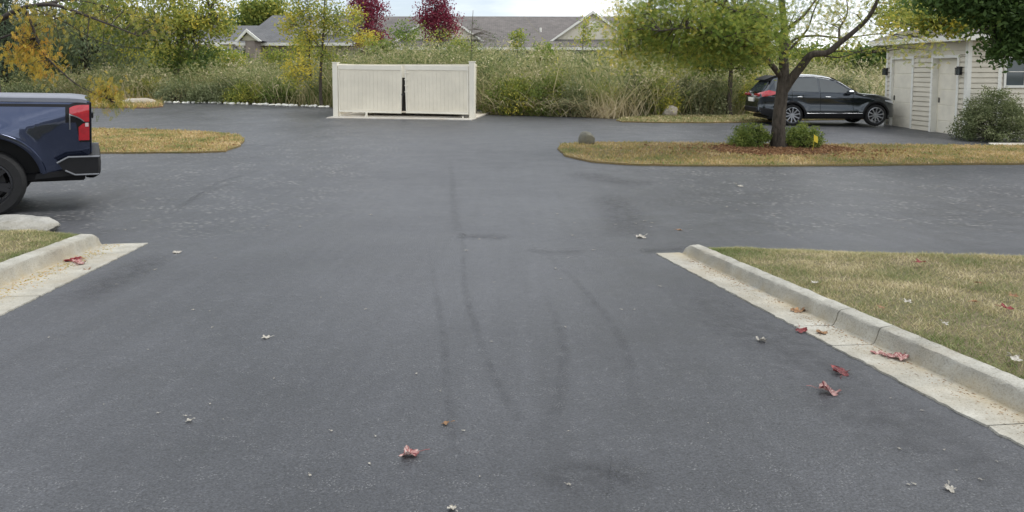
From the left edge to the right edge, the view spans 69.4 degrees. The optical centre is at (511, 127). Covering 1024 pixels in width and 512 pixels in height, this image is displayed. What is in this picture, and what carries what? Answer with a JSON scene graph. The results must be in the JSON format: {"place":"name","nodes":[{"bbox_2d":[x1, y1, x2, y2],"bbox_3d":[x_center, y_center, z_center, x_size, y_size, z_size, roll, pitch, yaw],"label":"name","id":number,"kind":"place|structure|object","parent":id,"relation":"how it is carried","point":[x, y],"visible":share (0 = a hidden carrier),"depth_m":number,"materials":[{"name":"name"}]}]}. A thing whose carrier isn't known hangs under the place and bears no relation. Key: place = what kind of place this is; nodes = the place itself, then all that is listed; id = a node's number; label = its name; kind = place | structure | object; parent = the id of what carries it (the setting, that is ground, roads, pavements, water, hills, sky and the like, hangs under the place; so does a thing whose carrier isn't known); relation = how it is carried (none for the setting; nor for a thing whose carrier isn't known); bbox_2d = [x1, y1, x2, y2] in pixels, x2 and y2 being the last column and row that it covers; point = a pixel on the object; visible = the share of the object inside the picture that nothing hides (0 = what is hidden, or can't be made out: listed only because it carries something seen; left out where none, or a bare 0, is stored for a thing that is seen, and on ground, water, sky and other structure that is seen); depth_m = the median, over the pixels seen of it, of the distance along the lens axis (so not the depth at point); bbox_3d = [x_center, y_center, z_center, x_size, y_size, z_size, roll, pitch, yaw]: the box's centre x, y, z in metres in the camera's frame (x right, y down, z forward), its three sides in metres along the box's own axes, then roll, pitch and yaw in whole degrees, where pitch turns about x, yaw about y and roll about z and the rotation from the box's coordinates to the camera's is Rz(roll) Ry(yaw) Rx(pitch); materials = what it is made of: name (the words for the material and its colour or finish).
{"place":"outdoors","nodes":[
{"label":"outdoors","id":0,"kind":"place"},
{"bbox_2d":[0,228,78,261],"bbox_3d":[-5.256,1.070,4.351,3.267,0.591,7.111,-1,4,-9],"label":"grass","id":1,"kind":"structure","parent":0,"point":[60,235],"depth_m":6.65,"materials":[{"name":"green plant"}]},
{"bbox_2d":[90,96,163,107],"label":"grass","id":2,"kind":"structure","parent":0,"point":[150,104],"depth_m":31.69,"materials":[{"name":"plant"}]},
{"bbox_2d":[3,0,910,49],"label":"sky","id":3,"kind":"structure","parent":0,"point":[399,7],"materials":[{"name":"white"}]},
{"bbox_2d":[0,103,1023,511],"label":"asphalt road","id":4,"kind":"structure","parent":0,"point":[498,321],"depth_m":4.10,"materials":[{"name":"grey asphalt"}]},
{"bbox_2d":[0,214,60,231],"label":"boulder","id":5,"kind":"object","parent":4,"relation":"on","point":[17,222],"visible":0.43,"depth_m":7.87,"materials":[{"name":"grey stone"}]},
{"bbox_2d":[0,92,100,214],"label":"pickup truck","id":6,"kind":"object","parent":4,"relation":"on","point":[45,137],"visible":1,"depth_m":9.48,"materials":[{"name":"blue paint"}]},
{"bbox_2d":[0,234,147,315],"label":"kerb","id":7,"kind":"structure","parent":4,"relation":"on","point":[26,266],"depth_m":5.83,"materials":[{"name":"concrete"}]},
{"bbox_2d":[0,244,121,295],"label":"leaf litter","id":8,"kind":"object","parent":7,"relation":"on","point":[55,270],"visible":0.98,"depth_m":5.86,"materials":[{"name":"brown plant"}]},
{"bbox_2d":[92,127,244,153],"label":"grass island","id":9,"kind":"structure","parent":4,"relation":"on","point":[163,151],"depth_m":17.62,"materials":[{"name":"plant"}]},
{"bbox_2d":[0,0,187,121],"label":"honey locust tree","id":10,"kind":"object","parent":9,"relation":"on","point":[29,42],"visible":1,"depth_m":15.02,"materials":[{"name":"yellow plant"}]},
{"bbox_2d":[92,127,235,150],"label":"dry leaves","id":11,"kind":"object","parent":9,"relation":"on","point":[160,138],"visible":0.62,"depth_m":18.95,"materials":[{"name":"plant"}]},
{"bbox_2d":[399,445,428,455],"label":"fallen leaf","id":12,"kind":"object","parent":4,"relation":"on","point":[407,450],"visible":1,"depth_m":2.65,"materials":[{"name":"pink plant"}]},
{"bbox_2d":[557,140,1023,166],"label":"grass island","id":13,"kind":"structure","parent":4,"relation":"on","point":[789,164],"depth_m":15.52,"materials":[{"name":"plant"}]},
{"bbox_2d":[578,131,594,143],"bbox_3d":[1.794,0.272,17.962,0.348,0.389,0.347,-3,5,-34],"label":"boulder","id":14,"kind":"object","parent":13,"relation":"on","point":[586,137],"visible":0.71,"depth_m":17.84,"materials":[{"name":"stone"}]},
{"bbox_2d":[586,0,959,146],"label":"honey locust tree","id":15,"kind":"object","parent":13,"relation":"on","point":[745,29],"visible":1,"depth_m":16.17,"materials":[{"name":"green plant"}]},
{"bbox_2d":[713,145,852,155],"bbox_3d":[6.229,0.494,16.957,3.521,0.060,1.804,-1,4,-14],"label":"mulch bed","id":16,"kind":"object","parent":13,"relation":"on","point":[772,153],"visible":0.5,"depth_m":16.28,"materials":[{"name":"brown wood"}]},
{"bbox_2d":[724,122,772,147],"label":"shrub","id":17,"kind":"object","parent":16,"relation":"on","point":[750,138],"visible":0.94,"depth_m":17.23,"materials":[{"name":"green plant"}]},
{"bbox_2d":[785,120,827,147],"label":"shrub","id":18,"kind":"object","parent":16,"relation":"on","point":[802,134],"visible":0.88,"depth_m":17.23,"materials":[{"name":"green plant"}]},
{"bbox_2d":[620,142,962,159],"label":"mulch chips","id":19,"kind":"object","parent":13,"relation":"on","point":[791,149],"visible":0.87,"depth_m":16.71,"materials":[{"name":"brown wood"}]},
{"bbox_2d":[745,74,893,125],"bbox_3d":[10.204,-0.960,24.609,4.510,1.660,2.180,0,4,1],"label":"parked suv","id":20,"kind":"object","parent":4,"relation":"on","point":[810,96],"visible":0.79,"depth_m":23.77,"materials":[{"name":"black paint"}]},
{"bbox_2d":[656,244,1023,447],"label":"kerb","id":21,"kind":"structure","parent":4,"relation":"on","point":[990,384],"depth_m":3.79,"materials":[{"name":"concrete"}]},
{"bbox_2d":[677,259,1023,433],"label":"leaf litter","id":22,"kind":"object","parent":21,"relation":"on","point":[858,345],"visible":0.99,"depth_m":4.01,"materials":[{"name":"brown plant"}]},
{"bbox_2d":[831,365,850,378],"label":"fallen leaf","id":23,"kind":"object","parent":4,"relation":"on","point":[841,370],"visible":1,"depth_m":3.51,"materials":[{"name":"red plant"}]},
{"bbox_2d":[162,73,884,118],"bbox_3d":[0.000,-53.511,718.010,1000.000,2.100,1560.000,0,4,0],"label":"ground","id":24,"kind":"structure","parent":0,"point":[542,115],"depth_m":27.24,"materials":[{"name":"green plant"}]},
{"bbox_2d":[0,0,49,88],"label":"tree","id":25,"kind":"object","parent":24,"relation":"on","point":[8,27],"visible":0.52,"depth_m":39.45,"materials":[{"name":"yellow plant"}]},
{"bbox_2d":[1,82,72,92],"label":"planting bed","id":26,"kind":"object","parent":24,"relation":"on","point":[18,88],"visible":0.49,"depth_m":37.05,"materials":[{"name":"green plant"}]},
{"bbox_2d":[0,71,116,93],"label":"reeds","id":27,"kind":"object","parent":24,"relation":"on","point":[61,85],"visible":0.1,"depth_m":38.27,"materials":[{"name":"green plant"}]},
{"bbox_2d":[0,69,168,91],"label":"weeds","id":28,"kind":"object","parent":24,"relation":"on","point":[32,81],"visible":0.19,"depth_m":38.36,"materials":[{"name":"green plant"}]},
{"bbox_2d":[9,0,166,83],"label":"willow tree","id":29,"kind":"object","parent":24,"relation":"on","point":[81,50],"visible":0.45,"depth_m":42.29,"materials":[{"name":"green plant"}]},
{"bbox_2d":[0,0,246,58],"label":"woodland","id":30,"kind":"object","parent":24,"relation":"on","point":[101,25],"visible":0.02,"depth_m":86.03,"materials":[{"name":"green plant"}]},
{"bbox_2d":[92,105,162,108],"bbox_3d":[-20.242,-1.076,33.668,10.648,0.205,6.005,0,4,0],"label":"planting bed","id":31,"kind":"object","parent":24,"relation":"on","point":[132,107],"visible":0.1,"depth_m":30.82,"materials":[{"name":"brown soil"}]},
{"bbox_2d":[123,98,155,104],"bbox_3d":[-16.525,-1.084,32.815,1.544,0.479,0.935,0,4,0],"label":"boulder","id":32,"kind":"object","parent":31,"relation":"on","point":[140,99],"visible":0.35,"depth_m":32.51,"materials":[{"name":"stone"}]},
{"bbox_2d":[127,76,173,100],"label":"bank bush","id":33,"kind":"object","parent":31,"relation":"on","point":[146,81],"visible":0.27,"depth_m":35.83,"materials":[{"name":"green plant"}]},
{"bbox_2d":[12,37,260,75],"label":"woodland","id":34,"kind":"object","parent":24,"relation":"on","point":[225,48],"visible":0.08,"depth_m":49.16,"materials":[{"name":"green plant"}]},
{"bbox_2d":[51,0,245,78],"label":"green tree","id":35,"kind":"object","parent":24,"relation":"on","point":[185,19],"visible":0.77,"depth_m":37.41,"materials":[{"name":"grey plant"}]},
{"bbox_2d":[149,74,197,102],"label":"bank bush","id":36,"kind":"object","parent":24,"relation":"on","point":[168,88],"visible":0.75,"depth_m":34.69,"materials":[{"name":"green plant"}]},
{"bbox_2d":[178,79,220,103],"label":"bank bush","id":37,"kind":"object","parent":24,"relation":"on","point":[192,96],"visible":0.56,"depth_m":34.23,"materials":[{"name":"green plant"}]},
{"bbox_2d":[154,26,257,60],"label":"apartment house","id":38,"kind":"structure","parent":24,"relation":"on","point":[249,28],"depth_m":66.47,"materials":[{"name":"grey stone"}]},
{"bbox_2d":[195,72,244,103],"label":"bank bush","id":39,"kind":"object","parent":24,"relation":"on","point":[214,95],"visible":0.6,"depth_m":34.01,"materials":[{"name":"green plant"}]},
{"bbox_2d":[216,46,248,69],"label":"sapling","id":40,"kind":"object","parent":24,"relation":"on","point":[234,55],"visible":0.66,"depth_m":40.60,"materials":[{"name":"green plant"}]},
{"bbox_2d":[9,39,462,106],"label":"reeds","id":41,"kind":"object","parent":24,"relation":"on","point":[309,97],"visible":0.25,"depth_m":34.43,"materials":[{"name":"green plant"}]},
{"bbox_2d":[218,80,268,103],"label":"bank bush","id":42,"kind":"object","parent":24,"relation":"on","point":[233,96],"visible":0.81,"depth_m":33.56,"materials":[{"name":"green plant"}]},
{"bbox_2d":[229,0,294,25],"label":"green tree","id":43,"kind":"object","parent":24,"relation":"on","point":[255,13],"visible":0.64,"depth_m":80.13,"materials":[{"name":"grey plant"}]},
{"bbox_2d":[256,43,297,66],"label":"bush","id":44,"kind":"object","parent":24,"relation":"on","point":[270,55],"visible":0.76,"depth_m":40.49,"materials":[{"name":"green plant"}]},
{"bbox_2d":[252,76,302,103],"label":"bank bush","id":45,"kind":"object","parent":24,"relation":"on","point":[269,99],"visible":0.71,"depth_m":33.22,"materials":[{"name":"green plant"}]},
{"bbox_2d":[281,34,318,59],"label":"sapling","id":46,"kind":"object","parent":24,"relation":"on","point":[293,43],"visible":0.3,"depth_m":40.54,"materials":[{"name":"green plant"}]},
{"bbox_2d":[235,15,369,65],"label":"apartment house","id":47,"kind":"structure","parent":24,"relation":"on","point":[259,37],"depth_m":57.21,"materials":[{"name":"grey stone"}]},
{"bbox_2d":[272,0,363,105],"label":"young tree","id":48,"kind":"object","parent":24,"relation":"on","point":[312,38],"visible":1,"depth_m":31.01,"materials":[{"name":"green plant"}]},
{"bbox_2d":[342,2,384,60],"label":"young tree","id":49,"kind":"object","parent":24,"relation":"on","point":[362,37],"visible":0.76,"depth_m":42.55,"materials":[{"name":"yellow plant"}]},
{"bbox_2d":[337,0,394,52],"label":"maple tree","id":50,"kind":"object","parent":24,"relation":"on","point":[370,7],"visible":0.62,"depth_m":45.29,"materials":[{"name":"red plant"}]},
{"bbox_2d":[13,38,727,96],"bbox_3d":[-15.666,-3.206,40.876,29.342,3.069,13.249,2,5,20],"label":"weeds","id":51,"kind":"object","parent":24,"relation":"on","point":[209,67],"visible":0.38,"depth_m":35.97,"materials":[{"name":"green plant"}]},
{"bbox_2d":[9,27,740,81],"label":"reeds","id":52,"kind":"object","parent":24,"relation":"on","point":[340,57],"visible":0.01,"depth_m":45.97,"materials":[{"name":"green plant"}]},
{"bbox_2d":[360,31,399,57],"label":"sapling","id":53,"kind":"object","parent":24,"relation":"on","point":[379,44],"visible":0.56,"depth_m":40.58,"materials":[{"name":"green plant"}]},
{"bbox_2d":[384,15,429,49],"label":"sapling","id":54,"kind":"object","parent":24,"relation":"on","point":[401,32],"visible":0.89,"depth_m":40.48,"materials":[{"name":"green plant"}]},
{"bbox_2d":[326,111,491,120],"bbox_3d":[-3.617,-0.449,27.107,5.175,0.184,3.650,1,4,10],"label":"concrete pad","id":55,"kind":"object","parent":24,"relation":"on","point":[403,115],"visible":0.52,"depth_m":26.18,"materials":[{"name":"beige concrete"}]},
{"bbox_2d":[332,61,476,118],"bbox_3d":[-3.794,-1.374,27.329,5.653,2.119,3.165,1,4,10],"label":"trash enclosure","id":56,"kind":"object","parent":55,"relation":"on","point":[366,89],"visible":0.98,"depth_m":25.79,"materials":[{"name":"beige plastic"}]},
{"bbox_2d":[368,78,453,114],"bbox_3d":[-3.590,-1.180,27.123,3.740,1.340,1.740,1,4,10],"label":"dumpster","id":57,"kind":"object","parent":55,"relation":"on","point":[404,97],"visible":0.09,"depth_m":26.36,"materials":[{"name":"black metal"}]},
{"bbox_2d":[301,27,531,108],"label":"reeds","id":58,"kind":"object","parent":24,"relation":"on","point":[411,61],"visible":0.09,"depth_m":31.61,"materials":[{"name":"green plant"}]},
{"bbox_2d":[351,33,503,91],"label":"weeds","id":59,"kind":"object","parent":24,"relation":"on","point":[429,57],"visible":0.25,"depth_m":32.16,"materials":[{"name":"green plant"}]},
{"bbox_2d":[409,0,465,48],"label":"maple tree","id":60,"kind":"object","parent":24,"relation":"on","point":[434,16],"visible":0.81,"depth_m":45.23,"materials":[{"name":"red plant"}]},
{"bbox_2d":[422,24,466,51],"bbox_3d":[-3.881,-3.581,39.767,2.587,4.108,2.105,2,5,21],"label":"sapling","id":61,"kind":"object","parent":24,"relation":"on","point":[439,35],"visible":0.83,"depth_m":39.70,"materials":[{"name":"green plant"}]},
{"bbox_2d":[447,35,482,56],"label":"sapling","id":62,"kind":"object","parent":24,"relation":"on","point":[460,43],"visible":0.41,"depth_m":40.58,"materials":[{"name":"green plant"}]},
{"bbox_2d":[467,16,505,59],"bbox_3d":[-1.469,-3.568,36.833,2.149,4.556,1.548,1,4,12],"label":"bare sapling","id":63,"kind":"object","parent":24,"relation":"on","point":[477,34],"visible":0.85,"depth_m":36.75,"materials":[{"name":"grey plant"}]},
{"bbox_2d":[357,11,641,62],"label":"apartment house","id":64,"kind":"structure","parent":24,"relation":"on","point":[552,29],"depth_m":62.35,"materials":[{"name":"grey"}]},
{"bbox_2d":[476,76,524,114],"bbox_3d":[-0.317,-1.167,27.968,2.272,1.688,2.131,-3,5,-35],"label":"bank bush","id":65,"kind":"object","parent":24,"relation":"on","point":[490,93],"visible":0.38,"depth_m":27.69,"materials":[{"name":"green plant"}]},
{"bbox_2d":[491,71,537,115],"bbox_3d":[0.233,-1.172,27.547,2.053,1.862,2.197,0,4,0],"label":"bank bush","id":66,"kind":"object","parent":24,"relation":"on","point":[506,96],"visible":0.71,"depth_m":27.14,"materials":[{"name":"green plant"}]},
{"bbox_2d":[504,28,529,63],"bbox_3d":[0.226,-2.806,33.906,1.057,3.565,1.132,-2,5,-27],"label":"sapling","id":67,"kind":"object","parent":24,"relation":"on","point":[514,34],"visible":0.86,"depth_m":33.78,"materials":[{"name":"green plant"}]},
{"bbox_2d":[508,72,573,116],"bbox_3d":[1.053,-1.185,27.206,2.595,1.800,2.322,0,4,0],"label":"bank bush","id":68,"kind":"object","parent":24,"relation":"on","point":[540,93],"visible":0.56,"depth_m":26.97,"materials":[{"name":"green plant"}]},
{"bbox_2d":[528,38,560,71],"bbox_3d":[1.404,-2.356,31.919,1.503,3.050,1.402,2,5,24],"label":"sapling","id":69,"kind":"object","parent":24,"relation":"on","point":[549,47],"visible":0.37,"depth_m":31.70,"materials":[{"name":"green plant"}]},
{"bbox_2d":[529,58,571,116],"bbox_3d":[1.571,-1.436,27.291,1.902,2.360,2.229,0,4,0],"label":"bank bush","id":70,"kind":"object","parent":24,"relation":"on","point":[555,93],"visible":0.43,"depth_m":26.87,"materials":[{"name":"green plant"}]},
{"bbox_2d":[477,87,646,117],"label":"dry stalks","id":71,"kind":"object","parent":24,"relation":"on","point":[594,110],"visible":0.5,"depth_m":26.46,"materials":[{"name":"green plant"}]},
{"bbox_2d":[543,75,597,117],"bbox_3d":[2.223,-1.110,26.874,2.294,1.852,2.123,-4,6,-44],"label":"bank bush","id":72,"kind":"object","parent":24,"relation":"on","point":[569,98],"visible":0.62,"depth_m":26.51,"materials":[{"name":"green plant"}]},
{"bbox_2d":[570,13,607,69],"bbox_3d":[3.361,-3.005,32.831,1.741,4.166,1.490,0,4,0],"label":"sapling","id":73,"kind":"object","parent":24,"relation":"on","point":[585,31],"visible":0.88,"depth_m":32.78,"materials":[{"name":"green plant"}]},
{"bbox_2d":[584,77,628,114],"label":"bank bush","id":74,"kind":"object","parent":24,"relation":"on","point":[593,93],"visible":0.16,"depth_m":27.24,"materials":[{"name":"green plant"}]},
{"bbox_2d":[600,69,664,114],"bbox_3d":[4.654,-1.293,27.458,2.359,2.094,2.143,3,5,36],"label":"bank bush","id":75,"kind":"object","parent":24,"relation":"on","point":[630,101],"visible":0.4,"depth_m":27.15,"materials":[{"name":"green plant"}]},
{"bbox_2d":[436,10,884,118],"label":"reeds","id":76,"kind":"object","parent":24,"relation":"on","point":[631,109],"visible":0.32,"depth_m":27.27,"materials":[{"name":"green plant"}]},
{"bbox_2d":[640,70,683,115],"bbox_3d":[5.432,-1.235,27.361,1.990,1.961,2.117,-3,5,-36],"label":"bank bush","id":77,"kind":"object","parent":24,"relation":"on","point":[667,98],"visible":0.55,"depth_m":26.97,"materials":[{"name":"green plant"}]},
{"bbox_2d":[477,34,882,107],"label":"weeds","id":78,"kind":"object","parent":24,"relation":"on","point":[557,54],"visible":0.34,"depth_m":28.65,"materials":[{"name":"green plant"}]},
{"bbox_2d":[666,73,717,114],"bbox_3d":[6.715,-1.270,27.898,2.345,1.898,2.289,3,5,32],"label":"bank bush","id":79,"kind":"object","parent":24,"relation":"on","point":[694,99],"visible":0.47,"depth_m":27.48,"materials":[{"name":"green plant"}]},
{"bbox_2d":[691,77,740,114],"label":"bank bush","id":80,"kind":"object","parent":24,"relation":"on","point":[720,105],"visible":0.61,"depth_m":27.74,"materials":[{"name":"green plant"}]},
{"bbox_2d":[670,12,778,114],"bbox_3d":[7.845,-2.444,27.517,3.575,4.181,3.474,-3,5,-36],"label":"island tree","id":81,"kind":"object","parent":24,"relation":"on","point":[729,97],"visible":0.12,"depth_m":27.51,"materials":[{"name":"green plant"}]},
{"bbox_2d":[733,73,761,113],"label":"bank bush","id":82,"kind":"object","parent":24,"relation":"on","point":[747,87],"visible":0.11,"depth_m":28.38,"materials":[{"name":"green plant"}]},
{"bbox_2d":[773,41,826,70],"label":"distant tree","id":83,"kind":"object","parent":24,"relation":"on","point":[805,51],"visible":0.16,"depth_m":93.07,"materials":[{"name":"green plant"}]},
{"bbox_2d":[736,49,885,95],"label":"reeds","id":84,"kind":"object","parent":24,"relation":"on","point":[876,85],"visible":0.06,"depth_m":38.00,"materials":[{"name":"green plant"}]},
{"bbox_2d":[738,34,885,80],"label":"woodland","id":85,"kind":"object","parent":24,"relation":"on","point":[828,46],"visible":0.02,"depth_m":98.20,"materials":[{"name":"green plant"}]},
{"bbox_2d":[815,48,859,72],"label":"distant tree","id":86,"kind":"object","parent":24,"relation":"on","point":[820,60],"visible":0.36,"depth_m":83.63,"materials":[{"name":"green plant"}]},
{"bbox_2d":[833,70,884,95],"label":"bank bush","id":87,"kind":"object","parent":24,"relation":"on","point":[850,82],"visible":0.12,"depth_m":28.52,"materials":[{"name":"green plant"}]},
{"bbox_2d":[846,43,883,77],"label":"distant tree","id":88,"kind":"object","parent":24,"relation":"on","point":[858,58],"visible":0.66,"depth_m":69.17,"materials":[{"name":"green plant"}]},
{"bbox_2d":[866,34,887,62],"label":"distant tree","id":89,"kind":"object","parent":24,"relation":"on","point":[883,55],"visible":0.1,"depth_m":59.66,"materials":[{"name":"green plant"}]},
{"bbox_2d":[866,0,979,42],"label":"green tree","id":90,"kind":"object","parent":24,"relation":"on","point":[914,23],"visible":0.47,"depth_m":18.02,"materials":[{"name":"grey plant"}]},
{"bbox_2d":[869,26,1023,137],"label":"garage building","id":91,"kind":"structure","parent":24,"relation":"on","point":[923,97],"depth_m":22.35,"materials":[{"name":"beige"}]},
{"bbox_2d":[892,59,911,127],"bbox_3d":[12.724,-1.058,24.057,0.070,2.341,1.078,0,4,-4],"label":"door","id":92,"kind":"structure","parent":91,"relation":"in","point":[902,73],"depth_m":24.09,"materials":[{"name":"beige paint"}]},
{"bbox_2d":[936,58,956,134],"bbox_3d":[12.993,-0.898,21.951,0.070,2.341,1.080,0,4,-4],"label":"door","id":93,"kind":"structure","parent":91,"relation":"in","point":[947,77],"depth_m":22.08,"materials":[{"name":"beige paint"}]},
{"bbox_2d":[1002,57,1023,87],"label":"window","id":94,"kind":"structure","parent":91,"relation":"in","point":[1014,78],"depth_m":21.03,"materials":[{"name":"white glass"}]},
{"bbox_2d":[891,0,1023,72],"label":"maple tree","id":95,"kind":"object","parent":24,"relation":"on","point":[1003,20],"visible":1,"depth_m":14.31,"materials":[{"name":"green plant"}]},
{"bbox_2d":[943,85,1023,142],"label":"garage shrub","id":96,"kind":"object","parent":24,"relation":"on","point":[991,109],"visible":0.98,"depth_m":19.97,"materials":[{"name":"green plant"}]},
{"bbox_2d":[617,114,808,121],"bbox_3d":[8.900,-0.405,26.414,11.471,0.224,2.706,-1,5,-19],"label":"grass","id":97,"kind":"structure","parent":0,"point":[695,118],"depth_m":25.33,"materials":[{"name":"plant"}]},
{"bbox_2d":[616,115,861,122],"bbox_3d":[8.917,-0.316,26.418,11.482,0.227,2.623,-1,5,-19],"label":"lawn strip","id":98,"kind":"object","parent":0,"point":[740,121],"visible":0.23,"depth_m":24.68,"materials":[{"name":"plant"}]},
{"bbox_2d":[662,105,677,115],"bbox_3d":[5.708,-0.552,26.744,0.546,0.543,0.449,2,5,21],"label":"boulder","id":99,"kind":"object","parent":98,"relation":"on","point":[668,111],"visible":0.6,"depth_m":26.59,"materials":[{"name":"stone"}]},
{"bbox_2d":[708,245,1023,378],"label":"lawn","id":100,"kind":"structure","parent":0,"point":[966,316],"depth_m":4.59,"materials":[{"name":"green plant"}]},
{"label":"sealer patch","id":101,"kind":"structure","parent":0,"visible":0},
{"bbox_2d":[806,381,841,395],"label":"fallen leaf","id":102,"kind":"object","parent":101,"relation":"on","point":[823,385],"visible":1,"depth_m":3.26,"materials":[{"name":"plant"}]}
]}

